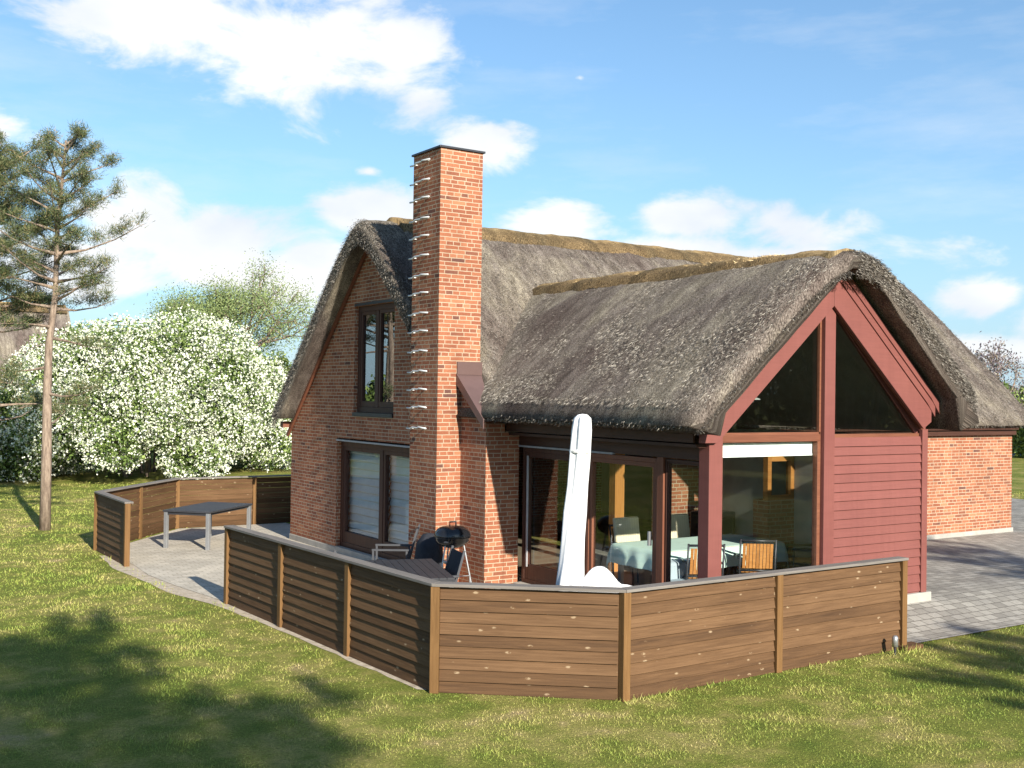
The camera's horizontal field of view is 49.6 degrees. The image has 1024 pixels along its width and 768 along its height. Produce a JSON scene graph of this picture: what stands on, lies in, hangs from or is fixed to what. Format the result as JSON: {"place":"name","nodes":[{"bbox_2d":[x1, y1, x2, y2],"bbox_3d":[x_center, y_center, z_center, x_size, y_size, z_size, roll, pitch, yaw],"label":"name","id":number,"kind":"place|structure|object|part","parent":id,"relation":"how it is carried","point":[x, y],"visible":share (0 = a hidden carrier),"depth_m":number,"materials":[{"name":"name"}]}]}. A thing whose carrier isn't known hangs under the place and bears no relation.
{"place":"outdoors","nodes":[
{"label":"outdoors","id":0,"kind":"place"},
{"bbox_2d":[0,302,70,439],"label":"neighbour house","id":1,"kind":"structure","parent":0,"point":[11,342],"depth_m":55.97,"materials":[{"name":"brick"}]},
{"bbox_2d":[130,523,327,600],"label":"terrace","id":2,"kind":"structure","parent":0,"point":[185,559],"depth_m":19.93,"materials":[{"name":"grey concrete"}]},
{"bbox_2d":[93,475,290,566],"bbox_3d":[-6.511,2.587,22.692,2.437,1.100,7.583,1,-1,17],"label":"corner fence","id":3,"kind":"object","parent":2,"relation":"on","point":[115,526],"visible":0.84,"depth_m":23.92,"materials":[{"name":"brown wood"}]},
{"bbox_2d":[163,502,252,549],"bbox_3d":[-5.937,2.763,21.699,0.980,0.725,1.720,1,-1,14],"label":"garden table","id":4,"kind":"object","parent":2,"relation":"on","point":[208,510],"visible":0.91,"depth_m":21.08,"materials":[{"name":"grey metal"}]},
{"bbox_2d":[372,524,419,559],"bbox_3d":[-1.756,2.646,16.833,0.689,0.972,0.605,1,-1,-1],"label":"garden chair","id":5,"kind":"object","parent":2,"relation":"on","point":[409,551],"visible":0.57,"depth_m":16.57,"materials":[{"name":"grey paint"}]},
{"bbox_2d":[366,559,454,581],"bbox_3d":[-1.340,2.747,14.285,0.900,0.735,1.600,1,-1,-14],"label":"garden table","id":6,"kind":"object","parent":2,"relation":"on","point":[430,569],"visible":0.47,"depth_m":14.38,"materials":[{"name":"grey wood"}]},
{"bbox_2d":[414,533,443,567],"bbox_3d":[-1.222,2.661,16.287,0.509,0.950,0.504,1,-1,-33],"label":"grill cover","id":7,"kind":"object","parent":2,"relation":"on","point":[428,546],"visible":0.45,"depth_m":16.12,"materials":[{"name":"black fabric"}]},
{"bbox_2d":[434,521,471,581],"bbox_3d":[-0.876,2.502,15.589,0.587,1.148,0.628,1,-1,-33],"label":"kettle grill","id":8,"kind":"object","parent":2,"relation":"on","point":[449,535],"visible":0.85,"depth_m":15.42,"materials":[{"name":"black metal"}]},
{"bbox_2d":[444,545,465,587],"bbox_3d":[-1.022,2.632,14.428,0.690,0.972,0.605,1,-1,-19],"label":"garden chair","id":9,"kind":"object","parent":2,"relation":"on","point":[454,563],"visible":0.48,"depth_m":14.48,"materials":[{"name":"black fabric"}]},
{"bbox_2d":[223,525,908,701],"bbox_3d":[-0.087,2.577,12.821,9.156,1.100,3.714,1,-1,15],"label":"terrace fence","id":10,"kind":"object","parent":2,"relation":"on","point":[622,644],"visible":1,"depth_m":11.66,"materials":[{"name":"brown wood"}]},
{"bbox_2d":[556,414,591,591],"bbox_3d":[0.694,1.734,12.417,0.560,2.801,0.560,1,-1,-33],"label":"closed parasol","id":11,"kind":"object","parent":2,"relation":"on","point":[570,572],"visible":0.7,"depth_m":12.32,"materials":[{"name":"fabric"}]},
{"bbox_3d":[1.131,2.769,12.394,0.520,0.719,0.520,1,-1,-33],"label":"side table","id":12,"kind":"object","parent":2,"relation":"on","visible":0},
{"bbox_2d":[578,566,630,592],"bbox_3d":[1.137,2.289,12.399,1.017,0.500,0.619,1,-1,0],"label":"bunched cloth","id":13,"kind":"object","parent":12,"relation":"on","point":[600,576],"visible":0.25,"depth_m":12.30,"materials":[{"name":"white fabric"}]},
{"bbox_2d":[100,556,425,689],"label":"soil","id":14,"kind":"structure","parent":0,"point":[170,587],"depth_m":15.84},
{"bbox_2d":[0,413,1023,767],"bbox_3d":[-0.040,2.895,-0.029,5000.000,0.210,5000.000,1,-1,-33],"label":"lawn","id":15,"kind":"structure","parent":0,"point":[378,685],"depth_m":10.77,"materials":[{"name":"green plant"}]},
{"bbox_2d":[0,408,11,480],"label":"evergreen bush","id":16,"kind":"object","parent":15,"relation":"on","point":[7,472],"visible":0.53,"depth_m":35.25,"materials":[{"name":"green plant"}]},
{"bbox_2d":[0,371,72,478],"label":"flowering shrub","id":17,"kind":"object","parent":15,"relation":"on","point":[9,449],"visible":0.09,"depth_m":36.46,"materials":[{"name":"green plant"}]},
{"bbox_2d":[0,127,92,420],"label":"pine tree","id":18,"kind":"object","parent":15,"relation":"on","point":[11,200],"visible":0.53,"depth_m":24.98,"materials":[{"name":"green plant"}]},
{"bbox_2d":[0,119,153,530],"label":"pine tree","id":19,"kind":"object","parent":15,"relation":"on","point":[58,251],"visible":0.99,"depth_m":23.45,"materials":[{"name":"green plant"}]},
{"bbox_2d":[0,304,291,482],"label":"flowering shrub","id":20,"kind":"object","parent":15,"relation":"on","point":[226,387],"visible":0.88,"depth_m":35.65,"materials":[{"name":"white plant"}]},
{"bbox_2d":[133,250,317,420],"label":"broadleaf tree","id":21,"kind":"object","parent":15,"relation":"on","point":[230,306],"visible":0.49,"depth_m":48.91,"materials":[{"name":"green leaves"},{"name":"bark"}]},
{"bbox_2d":[254,348,291,449],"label":"green bush","id":22,"kind":"object","parent":15,"relation":"on","point":[283,359],"depth_m":51.82,"materials":[{"name":"green plant"}]},
{"bbox_2d":[91,377,1017,397],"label":"distant wood","id":23,"kind":"object","parent":15,"relation":"on","point":[1006,385],"depth_m":142.75,"materials":[{"name":"green plant"}]},
{"bbox_2d":[271,145,1023,603],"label":"thatched house","id":24,"kind":"structure","parent":15,"relation":"on","point":[457,361],"depth_m":16.83,"materials":[{"name":"brick"}]},
{"bbox_2d":[335,439,409,559],"bbox_3d":[-2.258,2.067,19.407,0.290,2.070,3.380,1,-1,-33],"label":"terrace door","id":25,"kind":"structure","parent":24,"relation":"in","point":[369,466],"depth_m":19.89,"materials":[{"name":"brown wood"}]},
{"bbox_2d":[352,299,394,417],"bbox_3d":[-2.387,-0.438,19.570,0.190,2.040,1.570,1,-1,-33],"label":"window","id":26,"kind":"structure","parent":24,"relation":"in","point":[376,408],"depth_m":19.63,"materials":[{"name":"brown wood"}]},
{"bbox_2d":[519,445,614,584],"bbox_3d":[0.763,1.942,15.753,0.140,2.050,2.250,1,-1,-33],"label":"glass door","id":27,"kind":"structure","parent":24,"relation":"in","point":[531,573],"depth_m":16.50,"materials":[{"name":"brown wood"}]},
{"bbox_2d":[585,453,656,583],"bbox_3d":[1.452,1.956,14.709,0.140,2.020,1.510,1,-1,-33],"label":"glass door","id":28,"kind":"structure","parent":24,"relation":"in","point":[595,457],"depth_m":15.04,"materials":[{"name":"brown wood"}]},
{"bbox_2d":[609,524,641,585],"bbox_3d":[1.790,2.530,16.358,0.502,0.891,0.578,1,-1,-33],"label":"dining chair","id":29,"kind":"object","parent":24,"relation":"on","point":[611,535],"visible":0.23,"depth_m":16.43,"materials":[{"name":"metal"}]},
{"bbox_2d":[664,459,698,581],"bbox_3d":[2.132,1.956,13.717,0.080,2.020,0.645,1,-1,-33],"label":"side window","id":30,"kind":"structure","parent":24,"relation":"in","point":[668,462],"depth_m":13.94,"materials":[{"name":"brown wood"}]},
{"bbox_2d":[671,558,696,581],"bbox_3d":[2.305,2.650,14.486,0.600,0.652,0.579,1,-1,-33],"label":"armchair","id":31,"kind":"object","parent":24,"relation":"on","point":[678,569],"visible":0.06,"depth_m":14.60,"materials":[{"name":"white fabric"}]},
{"bbox_2d":[618,542,778,583],"bbox_3d":[2.654,2.626,15.772,2.300,0.734,1.040,1,-1,-33],"label":"dining table","id":32,"kind":"object","parent":24,"relation":"on","point":[621,573],"visible":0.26,"depth_m":15.56,"materials":[{"name":"metal"}]},
{"bbox_2d":[606,534,788,570],"bbox_3d":[2.656,2.521,15.773,2.460,0.539,1.200,1,-1,-33],"label":"tablecloth","id":33,"kind":"object","parent":32,"relation":"on","point":[636,554],"visible":0.53,"depth_m":15.39,"materials":[{"name":"green fabric"}]},
{"bbox_2d":[680,544,725,579],"bbox_3d":[2.501,2.523,14.642,0.502,0.891,0.578,1,-1,-4],"label":"dining chair","id":34,"kind":"object","parent":24,"relation":"on","point":[693,570],"visible":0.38,"depth_m":14.40,"materials":[{"name":"wood"}]},
{"bbox_2d":[690,510,734,568],"bbox_3d":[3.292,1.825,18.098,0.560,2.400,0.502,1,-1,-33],"label":"chair","id":35,"kind":"object","parent":24,"relation":"on","point":[728,522],"visible":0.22,"depth_m":18.01,"materials":[{"name":"black metal"}]},
{"bbox_3d":[3.416,2.425,17.892,0.400,0.500,0.021,1,-1,-33],"label":"door","id":36,"kind":"part","parent":35,"relation":"part of","materials":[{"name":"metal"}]},
{"bbox_2d":[734,539,776,574],"bbox_3d":[3.330,2.540,15.193,0.502,0.891,0.578,1,-1,3],"label":"dining chair","id":37,"kind":"object","parent":24,"relation":"on","point":[768,557],"visible":0.78,"depth_m":14.96,"materials":[{"name":"wood"}]},
{"bbox_2d":[721,434,820,565],"bbox_3d":[3.215,1.760,13.924,1.786,2.245,0.115,1,-1,-33],"label":"gable window","id":38,"kind":"structure","parent":24,"relation":"in","point":[796,445],"depth_m":14.16,"materials":[{"name":"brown wood"}]},
{"bbox_2d":[725,321,821,434],"bbox_3d":[3.189,-0.205,13.875,1.994,1.724,0.050,1,-1,-33],"label":"triangle window","id":39,"kind":"structure","parent":24,"relation":"in","point":[819,328],"depth_m":14.38,"materials":[{"name":"brown wood"}]},
{"bbox_2d":[763,456,793,499],"bbox_3d":[4.101,1.440,17.029,0.578,0.668,0.100,1,-1,-33],"label":"inner window","id":40,"kind":"structure","parent":24,"relation":"in","point":[767,461],"depth_m":16.94,"materials":[{"name":"brown wood"}]},
{"bbox_2d":[835,312,920,437],"bbox_3d":[5.001,-0.154,15.072,2.029,1.754,0.050,1,-1,-33],"label":"triangle window","id":41,"kind":"structure","parent":24,"relation":"in","point":[875,434],"depth_m":15.04,"materials":[{"name":"brown wood"}]},
{"bbox_2d":[892,635,897,654],"bbox_3d":[4.508,3.077,13.042,0.070,0.230,0.068,1,-1,-33],"label":"ground spike light","id":42,"kind":"object","parent":15,"relation":"on","point":[894,641],"visible":1,"depth_m":13.02,"materials":[{"name":"metal"}]},
{"bbox_2d":[898,641,923,650],"bbox_3d":[4.800,3.175,13.414,0.340,0.050,0.180,1,-1,-33],"label":"wood block","id":43,"kind":"object","parent":15,"relation":"on","point":[911,645],"depth_m":13.34,"materials":[{"name":"brown wood"}]},
{"bbox_2d":[965,331,1023,427],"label":"bare tree","id":44,"kind":"object","parent":15,"relation":"on","point":[994,362],"visible":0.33,"depth_m":51.31,"materials":[{"name":"white plant"}]},
{"bbox_2d":[1012,386,1023,457],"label":"green bush","id":45,"kind":"object","parent":15,"relation":"on","point":[1017,447],"visible":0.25,"depth_m":55.08,"materials":[{"name":"green plant"}]},
{"bbox_2d":[0,0,1023,389],"label":"sky","id":46,"kind":"structure","parent":0,"point":[892,131],"materials":[{"name":"blue"}]},
{"bbox_2d":[613,517,639,542],"bbox_3d":[1.805,2.259,16.343,0.460,0.543,0.487,1,-1,-33],"label":"chair","id":47,"kind":"object","parent":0,"point":[625,529],"visible":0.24,"depth_m":16.45,"materials":[{"name":"grey fabric"}]},
{"bbox_2d":[671,513,689,537],"bbox_3d":[2.640,2.276,16.894,0.460,0.543,0.487,1,-1,-33],"label":"cushion","id":48,"kind":"object","parent":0,"point":[680,526],"visible":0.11,"depth_m":17.04,"materials":[{"name":"grey fabric"}]},
{"bbox_2d":[595,498,1023,642],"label":"pavement","id":49,"kind":"structure","parent":0,"point":[974,583],"depth_m":16.78,"materials":[{"name":"grey stone"}]},
{"bbox_2d":[786,544,811,568],"bbox_3d":[4.338,2.564,16.194,0.578,0.891,0.502,1,-1,3],"label":"dining chair","id":50,"kind":"object","parent":49,"relation":"on","point":[801,560],"visible":0.29,"depth_m":16.09,"materials":[{"name":"metal"}]}
]}

